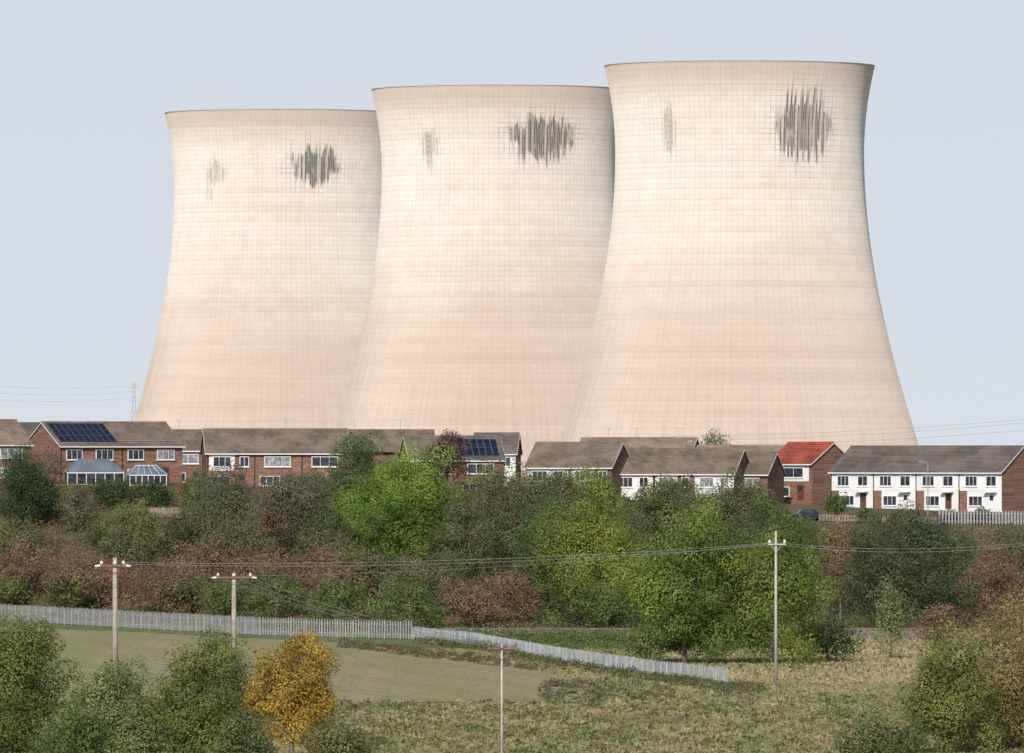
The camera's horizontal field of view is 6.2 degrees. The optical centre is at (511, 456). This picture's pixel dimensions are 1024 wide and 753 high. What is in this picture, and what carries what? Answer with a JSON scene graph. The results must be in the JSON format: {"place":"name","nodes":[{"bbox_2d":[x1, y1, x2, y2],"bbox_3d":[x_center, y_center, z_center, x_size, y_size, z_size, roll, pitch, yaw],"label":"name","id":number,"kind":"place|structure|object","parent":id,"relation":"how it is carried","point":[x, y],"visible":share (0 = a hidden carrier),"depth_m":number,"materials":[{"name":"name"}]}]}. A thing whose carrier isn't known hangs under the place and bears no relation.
{"place":"outdoors","nodes":[
{"label":"outdoors","id":0,"kind":"place"},
{"bbox_2d":[0,627,603,702],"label":"field","id":1,"kind":"structure","parent":0,"point":[361,675],"depth_m":904.73,"materials":[{"name":"plant"}]},
{"bbox_2d":[95,558,130,678],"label":"utility pole","id":2,"kind":"object","parent":1,"relation":"on","point":[115,626],"visible":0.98,"depth_m":856.94,"materials":[{"name":"wood"}]},
{"bbox_2d":[0,482,1023,752],"bbox_3d":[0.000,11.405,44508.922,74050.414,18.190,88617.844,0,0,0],"label":"ground","id":3,"kind":"structure","parent":0,"point":[792,508],"depth_m":1155.78,"materials":[{"name":"green plant"}]},
{"bbox_2d":[0,419,33,478],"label":"terraced house","id":4,"kind":"structure","parent":3,"relation":"on","point":[12,431],"depth_m":1269.19,"materials":[{"name":"red brick"}]},
{"bbox_2d":[0,570,39,606],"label":"green bush","id":5,"kind":"object","parent":3,"relation":"on","point":[26,589],"visible":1,"depth_m":1187.41,"materials":[{"name":"green plant"}]},
{"bbox_2d":[0,513,59,565],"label":"olive bush","id":6,"kind":"object","parent":3,"relation":"on","point":[33,536],"visible":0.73,"depth_m":1208.35,"materials":[{"name":"green plant"}]},
{"bbox_2d":[0,442,68,529],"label":"dark tree","id":7,"kind":"object","parent":3,"relation":"on","point":[26,484],"visible":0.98,"depth_m":1222.86,"materials":[{"name":"green plant"}]},
{"bbox_2d":[0,533,76,602],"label":"brown bush","id":8,"kind":"object","parent":3,"relation":"on","point":[26,573],"visible":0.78,"depth_m":1189.46,"materials":[{"name":"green plant"}]},
{"bbox_2d":[0,606,86,752],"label":"tree","id":9,"kind":"object","parent":3,"relation":"on","point":[23,661],"visible":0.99,"depth_m":647.03,"materials":[{"name":"green plant"}]},
{"bbox_2d":[27,686,119,752],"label":"shrub","id":10,"kind":"object","parent":3,"relation":"on","point":[66,743],"visible":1,"depth_m":617.52,"materials":[{"name":"green plant"}]},
{"bbox_2d":[39,566,109,608],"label":"green bush","id":11,"kind":"object","parent":3,"relation":"on","point":[57,596],"visible":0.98,"depth_m":1172.93,"materials":[{"name":"green plant"}]},
{"bbox_2d":[29,421,122,479],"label":"terraced house","id":12,"kind":"structure","parent":3,"relation":"on","point":[73,441],"depth_m":1280.08,"materials":[{"name":"red brick"}]},
{"bbox_2d":[58,482,99,531],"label":"grey shrub","id":13,"kind":"object","parent":3,"relation":"on","point":[76,498],"visible":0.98,"depth_m":1218.31,"materials":[{"name":"green plant"}]},
{"bbox_2d":[64,459,123,486],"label":"conservatory","id":14,"kind":"object","parent":3,"relation":"on","point":[81,471],"visible":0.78,"depth_m":1251.15,"materials":[{"name":"white glass"}]},
{"bbox_2d":[38,545,156,609],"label":"brown bush","id":15,"kind":"object","parent":3,"relation":"on","point":[105,570],"visible":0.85,"depth_m":1172.15,"materials":[{"name":"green plant"}]},
{"bbox_2d":[86,476,134,508],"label":"clipped conifer","id":16,"kind":"object","parent":3,"relation":"on","point":[109,490],"visible":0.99,"depth_m":1229.73,"materials":[{"name":"green plant"}]},
{"bbox_2d":[63,654,165,752],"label":"shrub","id":17,"kind":"object","parent":3,"relation":"on","point":[117,690],"visible":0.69,"depth_m":647.51,"materials":[{"name":"green plant"}]},
{"bbox_2d":[78,493,169,563],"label":"olive shrub","id":18,"kind":"object","parent":3,"relation":"on","point":[94,528],"visible":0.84,"depth_m":1196.51,"materials":[{"name":"green plant"}]},
{"bbox_2d":[88,516,161,574],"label":"olive bush","id":19,"kind":"object","parent":3,"relation":"on","point":[131,550],"visible":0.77,"depth_m":1188.21,"materials":[{"name":"green plant"}]},
{"bbox_2d":[104,421,185,484],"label":"terraced house","id":20,"kind":"structure","parent":3,"relation":"on","point":[160,444],"depth_m":1285.87,"materials":[{"name":"red brick"}]},
{"bbox_2d":[126,465,166,486],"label":"conservatory","id":21,"kind":"object","parent":3,"relation":"on","point":[156,472],"visible":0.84,"depth_m":1250.87,"materials":[{"name":"white glass"}]},
{"bbox_2d":[126,478,175,507],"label":"clipped conifer","id":22,"kind":"object","parent":3,"relation":"on","point":[159,494],"visible":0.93,"depth_m":1226.63,"materials":[{"name":"green plant"}]},
{"bbox_2d":[117,552,228,614],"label":"brown bush","id":23,"kind":"object","parent":3,"relation":"on","point":[146,586],"visible":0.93,"depth_m":1153.90,"materials":[{"name":"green plant"}]},
{"bbox_2d":[153,506,208,564],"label":"olive shrub","id":24,"kind":"object","parent":3,"relation":"on","point":[176,528],"visible":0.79,"depth_m":1187.83,"materials":[{"name":"green plant"}]},
{"bbox_2d":[148,572,218,613],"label":"olive bush","id":25,"kind":"object","parent":3,"relation":"on","point":[196,584],"visible":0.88,"depth_m":1151.53,"materials":[{"name":"green plant"}]},
{"bbox_2d":[172,420,201,482],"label":"house","id":26,"kind":"structure","parent":3,"relation":"on","point":[190,439],"depth_m":1348.32,"materials":[{"name":"brick"}]},
{"bbox_2d":[132,626,261,752],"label":"shrub","id":27,"kind":"object","parent":3,"relation":"on","point":[193,727],"visible":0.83,"depth_m":647.12,"materials":[{"name":"green plant"}]},
{"bbox_2d":[169,468,229,517],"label":"green bush","id":28,"kind":"object","parent":3,"relation":"on","point":[188,491],"visible":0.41,"depth_m":1218.23,"materials":[{"name":"green plant"}]},
{"bbox_2d":[1,604,411,638],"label":"palisade fence","id":29,"kind":"object","parent":3,"relation":"on","point":[13,608],"visible":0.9,"depth_m":1105.43,"materials":[{"name":"metal"}]},
{"bbox_2d":[170,534,250,588],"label":"brown bush","id":30,"kind":"object","parent":3,"relation":"on","point":[200,554],"visible":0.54,"depth_m":1166.39,"materials":[{"name":"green plant"}]},
{"bbox_2d":[180,455,263,550],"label":"greyish tree","id":31,"kind":"object","parent":3,"relation":"on","point":[224,507],"visible":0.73,"depth_m":1186.85,"materials":[{"name":"green plant"}]},
{"bbox_2d":[200,428,253,486],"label":"terraced house","id":32,"kind":"structure","parent":3,"relation":"on","point":[218,445],"depth_m":1291.00,"materials":[{"name":"red brick"}]},
{"bbox_2d":[197,570,257,623],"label":"green bush","id":33,"kind":"object","parent":3,"relation":"on","point":[221,594],"visible":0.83,"depth_m":1134.04,"materials":[{"name":"green plant"}]},
{"bbox_2d":[193,514,277,577],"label":"olive bush","id":34,"kind":"object","parent":3,"relation":"on","point":[239,545],"visible":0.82,"depth_m":1169.71,"materials":[{"name":"green plant"}]},
{"bbox_2d":[201,709,276,752],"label":"shrub","id":35,"kind":"object","parent":3,"relation":"on","point":[232,737],"visible":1,"depth_m":611.68,"materials":[{"name":"green plant"}]},
{"bbox_2d":[200,546,303,608],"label":"brown bush","id":36,"kind":"object","parent":3,"relation":"on","point":[242,567],"visible":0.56,"depth_m":1145.39,"materials":[{"name":"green plant"}]},
{"bbox_2d":[134,109,381,428],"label":"cooling tower","id":37,"kind":"structure","parent":3,"relation":"on","point":[276,222],"depth_m":2410.02,"materials":[{"name":"concrete"}]},
{"bbox_2d":[251,419,300,488],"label":"terraced house","id":38,"kind":"structure","parent":3,"relation":"on","point":[276,450],"depth_m":1291.56,"materials":[{"name":"red brick"}]},
{"bbox_2d":[257,488,299,561],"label":"reddish tree","id":39,"kind":"object","parent":3,"relation":"on","point":[266,528],"visible":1,"depth_m":1179.24,"materials":[{"name":"brown plant"}]},
{"bbox_2d":[243,561,318,619],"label":"green bush","id":40,"kind":"object","parent":3,"relation":"on","point":[284,583],"visible":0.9,"depth_m":1131.01,"materials":[{"name":"green plant"}]},
{"bbox_2d":[238,624,343,752],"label":"orange shrub","id":41,"kind":"object","parent":3,"relation":"on","point":[307,679],"visible":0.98,"depth_m":634.12,"materials":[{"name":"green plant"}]},
{"bbox_2d":[243,467,340,560],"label":"greyish tree","id":42,"kind":"object","parent":3,"relation":"on","point":[287,491],"visible":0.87,"depth_m":1178.44,"materials":[{"name":"green plant"}]},
{"bbox_2d":[263,543,357,602],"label":"brown bush","id":43,"kind":"object","parent":3,"relation":"on","point":[304,578],"visible":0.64,"depth_m":1142.66,"materials":[{"name":"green plant"}]},
{"bbox_2d":[299,428,348,485],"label":"terraced house","id":44,"kind":"structure","parent":3,"relation":"on","point":[316,444],"depth_m":1292.50,"materials":[{"name":"red brick"}]},
{"bbox_2d":[289,524,370,576],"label":"olive bush","id":45,"kind":"object","parent":3,"relation":"on","point":[332,543],"visible":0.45,"depth_m":1154.65,"materials":[{"name":"green plant"}]},
{"bbox_2d":[302,573,373,624],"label":"green bush","id":46,"kind":"object","parent":3,"relation":"on","point":[345,593],"visible":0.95,"depth_m":1112.82,"materials":[{"name":"green plant"}]},
{"bbox_2d":[297,710,382,752],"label":"shrub","id":47,"kind":"object","parent":3,"relation":"on","point":[340,741],"visible":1,"depth_m":611.24,"materials":[{"name":"green plant"}]},
{"bbox_2d":[303,428,393,551],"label":"dark green tree","id":48,"kind":"object","parent":3,"relation":"on","point":[360,462],"visible":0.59,"depth_m":1172.62,"materials":[{"name":"green plant"}]},
{"bbox_2d":[310,554,394,604],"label":"brown bush","id":49,"kind":"object","parent":3,"relation":"on","point":[334,576],"visible":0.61,"depth_m":1130.74,"materials":[{"name":"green plant"}]},
{"bbox_2d":[347,420,385,486],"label":"terraced house","id":50,"kind":"structure","parent":3,"relation":"on","point":[382,455],"depth_m":1366.06,"materials":[{"name":"brick"}]},
{"bbox_2d":[322,546,422,605],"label":"olive bush","id":51,"kind":"object","parent":3,"relation":"on","point":[368,570],"visible":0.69,"depth_m":1130.30,"materials":[{"name":"green plant"}]},
{"bbox_2d":[327,436,466,567],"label":"bright green tree","id":52,"kind":"object","parent":3,"relation":"on","point":[419,510],"visible":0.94,"depth_m":1156.49,"materials":[{"name":"green plant"}]},
{"bbox_2d":[384,419,434,489],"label":"terraced house","id":53,"kind":"structure","parent":3,"relation":"on","point":[395,437],"depth_m":1367.19,"materials":[{"name":"brick"}]},
{"bbox_2d":[363,576,457,629],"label":"green bush","id":54,"kind":"object","parent":3,"relation":"on","point":[423,604],"visible":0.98,"depth_m":1095.08,"materials":[{"name":"green plant"}]},
{"bbox_2d":[375,545,477,614],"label":"olive bush","id":55,"kind":"object","parent":3,"relation":"on","point":[430,580],"visible":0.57,"depth_m":1112.79,"materials":[{"name":"green plant"}]},
{"bbox_2d":[398,435,456,490],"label":"terraced house","id":56,"kind":"structure","parent":3,"relation":"on","point":[425,439],"depth_m":1293.61,"materials":[{"name":"brown tile"}]},
{"bbox_2d":[419,428,474,488],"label":"purple tree","id":57,"kind":"object","parent":3,"relation":"on","point":[456,442],"visible":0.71,"depth_m":1230.30,"materials":[{"name":"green plant"}]},
{"bbox_2d":[429,494,499,583],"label":"shrub","id":58,"kind":"object","parent":3,"relation":"on","point":[456,534],"visible":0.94,"depth_m":1130.96,"materials":[{"name":"green plant"}]},
{"bbox_2d":[431,574,510,626],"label":"brown bush","id":59,"kind":"object","parent":3,"relation":"on","point":[467,604],"visible":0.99,"depth_m":1097.99,"materials":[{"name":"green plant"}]},
{"bbox_2d":[336,84,614,484],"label":"cooling tower","id":60,"kind":"structure","parent":3,"relation":"on","point":[496,210],"depth_m":2253.52,"materials":[{"name":"concrete"}]},
{"bbox_2d":[452,435,505,491],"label":"terraced house","id":61,"kind":"structure","parent":3,"relation":"on","point":[488,445],"depth_m":1292.82,"materials":[{"name":"red brick"}]},
{"bbox_2d":[473,432,522,492],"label":"house","id":62,"kind":"structure","parent":3,"relation":"on","point":[511,444],"depth_m":1381.16,"materials":[{"name":"tile"}]},
{"bbox_2d":[457,564,546,623],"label":"brown bush","id":63,"kind":"object","parent":3,"relation":"on","point":[519,598],"visible":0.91,"depth_m":1106.85,"materials":[{"name":"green plant"}]},
{"bbox_2d":[0,637,1023,752],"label":"dry grass","id":64,"kind":"structure","parent":3,"relation":"on","point":[813,685],"depth_m":751.71,"materials":[{"name":"beige plant"}]},
{"bbox_2d":[0,477,1023,635],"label":"bank scrub","id":65,"kind":"object","parent":3,"relation":"on","point":[508,623],"visible":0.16,"depth_m":1156.04,"materials":[{"name":"green plant"}]},
{"bbox_2d":[1,634,1023,752],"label":"weed clumps","id":66,"kind":"object","parent":3,"relation":"on","point":[416,651],"visible":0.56,"depth_m":769.71,"materials":[{"name":"green plant"}]},
{"bbox_2d":[459,454,582,584],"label":"olive tree","id":67,"kind":"object","parent":3,"relation":"on","point":[499,500],"visible":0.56,"depth_m":1141.81,"materials":[{"name":"green plant"}]},
{"bbox_2d":[509,547,558,614],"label":"green bush","id":68,"kind":"object","parent":3,"relation":"on","point":[527,564],"visible":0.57,"depth_m":1116.14,"materials":[{"name":"green plant"}]},
{"bbox_2d":[503,480,581,616],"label":"dark tree","id":69,"kind":"object","parent":3,"relation":"on","point":[519,546],"visible":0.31,"depth_m":1116.04,"materials":[{"name":"green plant"}]},
{"bbox_2d":[524,432,578,493],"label":"terraced house","id":70,"kind":"structure","parent":3,"relation":"on","point":[548,456],"depth_m":1290.64,"materials":[{"name":"tile"}]},
{"bbox_2d":[412,626,728,681],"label":"palisade fence","id":71,"kind":"object","parent":3,"relation":"on","point":[669,668],"visible":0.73,"depth_m":925.51,"materials":[{"name":"metal"}]},
{"bbox_2d":[518,455,651,627],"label":"yellow green tree","id":72,"kind":"object","parent":3,"relation":"on","point":[600,544],"visible":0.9,"depth_m":1096.86,"materials":[{"name":"green plant"}]},
{"bbox_2d":[568,442,629,496],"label":"terraced house","id":73,"kind":"structure","parent":3,"relation":"on","point":[612,457],"depth_m":1288.78,"materials":[{"name":"tile"}]},
{"bbox_2d":[566,576,638,627],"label":"green bush","id":74,"kind":"object","parent":3,"relation":"on","point":[601,613],"visible":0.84,"depth_m":1092.51,"materials":[{"name":"green plant"}]},
{"bbox_2d":[569,468,636,515],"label":"green bush","id":75,"kind":"object","parent":3,"relation":"on","point":[589,490],"visible":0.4,"depth_m":1209.11,"materials":[{"name":"green plant"}]},
{"bbox_2d":[620,448,661,499],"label":"terraced house","id":76,"kind":"structure","parent":3,"relation":"on","point":[640,464],"depth_m":1289.79,"materials":[{"name":"tile"}]},
{"bbox_2d":[621,620,668,664],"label":"green bush","id":77,"kind":"object","parent":3,"relation":"on","point":[639,648],"visible":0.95,"depth_m":918.39,"materials":[{"name":"green plant"}]},
{"bbox_2d":[437,625,856,670],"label":"bramble patch","id":78,"kind":"object","parent":3,"relation":"on","point":[603,638],"visible":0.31,"depth_m":1044.29,"materials":[{"name":"green plant"}]},
{"bbox_2d":[603,472,723,576],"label":"olive tree","id":79,"kind":"object","parent":3,"relation":"on","point":[651,503],"visible":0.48,"depth_m":1136.02,"materials":[{"name":"green plant"}]},
{"bbox_2d":[595,493,756,663],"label":"green tree","id":80,"kind":"object","parent":3,"relation":"on","point":[671,586],"visible":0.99,"depth_m":928.24,"materials":[{"name":"green plant"}]},
{"bbox_2d":[652,448,702,493],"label":"terraced house","id":81,"kind":"structure","parent":3,"relation":"on","point":[679,463],"depth_m":1289.02,"materials":[{"name":"tile"}]},
{"bbox_2d":[693,448,749,500],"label":"terraced house","id":82,"kind":"structure","parent":3,"relation":"on","point":[712,464],"depth_m":1287.07,"materials":[{"name":"tile"}]},
{"bbox_2d":[443,630,1023,639],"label":"railway ballast","id":83,"kind":"structure","parent":3,"relation":"on","point":[870,635],"depth_m":1059.25,"materials":[{"name":"grey gravel"}]},
{"bbox_2d":[701,466,777,549],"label":"olive tree","id":84,"kind":"object","parent":3,"relation":"on","point":[735,512],"visible":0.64,"depth_m":1163.73,"materials":[{"name":"green plant"}]},
{"bbox_2d":[562,60,918,451],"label":"cooling tower","id":85,"kind":"structure","parent":3,"relation":"on","point":[739,298],"depth_m":2115.83,"materials":[{"name":"concrete"}]},
{"bbox_2d":[744,452,786,503],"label":"house","id":86,"kind":"structure","parent":3,"relation":"on","point":[767,468],"depth_m":1291.51,"materials":[{"name":"brick"}]},
{"bbox_2d":[701,515,843,664],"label":"green tree","id":87,"kind":"object","parent":3,"relation":"on","point":[794,572],"visible":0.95,"depth_m":928.94,"materials":[{"name":"green plant"}]},
{"bbox_2d":[732,491,815,597],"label":"dark tree","id":88,"kind":"object","parent":3,"relation":"on","point":[768,524],"visible":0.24,"depth_m":1131.51,"materials":[{"name":"green plant"}]},
{"bbox_2d":[777,442,844,504],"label":"house","id":89,"kind":"structure","parent":3,"relation":"on","point":[807,466],"depth_m":1301.58,"materials":[{"name":"red brick"}]},
{"bbox_2d":[799,608,867,661],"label":"green bush","id":90,"kind":"object","parent":3,"relation":"on","point":[830,640],"visible":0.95,"depth_m":939.63,"materials":[{"name":"green plant"}]},
{"bbox_2d":[813,512,870,618],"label":"brown shrub","id":91,"kind":"object","parent":3,"relation":"on","point":[835,553],"visible":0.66,"depth_m":1112.99,"materials":[{"name":"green plant"}]},
{"bbox_2d":[828,445,893,507],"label":"terraced house","id":92,"kind":"structure","parent":3,"relation":"on","point":[851,469],"depth_m":1261.33,"materials":[{"name":"paint"}]},
{"bbox_2d":[826,705,928,752],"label":"shrub","id":93,"kind":"object","parent":3,"relation":"on","point":[879,743],"visible":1,"depth_m":611.40,"materials":[{"name":"green plant"}]},
{"bbox_2d":[871,574,909,657],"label":"sapling","id":94,"kind":"object","parent":3,"relation":"on","point":[890,621],"visible":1,"depth_m":954.50,"materials":[{"name":"green plant"}]},
{"bbox_2d":[871,445,935,509],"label":"terraced house","id":95,"kind":"structure","parent":3,"relation":"on","point":[894,475],"depth_m":1256.90,"materials":[{"name":"white paint"}]},
{"bbox_2d":[837,499,984,627],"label":"dark ivy tree","id":96,"kind":"object","parent":3,"relation":"on","point":[911,567],"visible":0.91,"depth_m":1078.09,"materials":[{"name":"green plant"}]},
{"bbox_2d":[903,601,967,645],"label":"brown bush","id":97,"kind":"object","parent":3,"relation":"on","point":[930,618],"visible":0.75,"depth_m":1017.33,"materials":[{"name":"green plant"}]},
{"bbox_2d":[914,445,978,511],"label":"terraced house","id":98,"kind":"structure","parent":3,"relation":"on","point":[943,465],"depth_m":1252.20,"materials":[{"name":"white brick"}]},
{"bbox_2d":[892,615,1007,752],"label":"shrub","id":99,"kind":"object","parent":3,"relation":"on","point":[936,686],"visible":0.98,"depth_m":647.41,"materials":[{"name":"green plant"}]},
{"bbox_2d":[938,510,1021,524],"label":"palisade fence","id":100,"kind":"object","parent":3,"relation":"on","point":[992,513],"visible":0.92,"depth_m":1220.30,"materials":[{"name":"metal"}]},
{"bbox_2d":[937,549,1023,619],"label":"brown bush","id":101,"kind":"object","parent":3,"relation":"on","point":[1000,577],"visible":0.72,"depth_m":1109.19,"materials":[{"name":"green plant"}]},
{"bbox_2d":[954,585,1023,749],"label":"tree","id":102,"kind":"object","parent":3,"relation":"on","point":[1009,677],"visible":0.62,"depth_m":657.43,"materials":[{"name":"green plant"}]},
{"bbox_2d":[956,445,1023,513],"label":"terraced house","id":103,"kind":"structure","parent":3,"relation":"on","point":[991,477],"depth_m":1247.37,"materials":[{"name":"white brick"}]},
{"bbox_2d":[966,538,1023,606],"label":"brown shrub","id":104,"kind":"object","parent":3,"relation":"on","point":[1009,559],"visible":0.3,"depth_m":1130.95,"materials":[{"name":"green plant"}]},
{"bbox_2d":[979,521,1023,569],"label":"olive bush","id":105,"kind":"object","parent":3,"relation":"on","point":[1003,541],"visible":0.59,"depth_m":1170.18,"materials":[{"name":"green plant"}]},
{"bbox_2d":[0,0,1023,444],"label":"sky","id":106,"kind":"structure","parent":0,"point":[87,87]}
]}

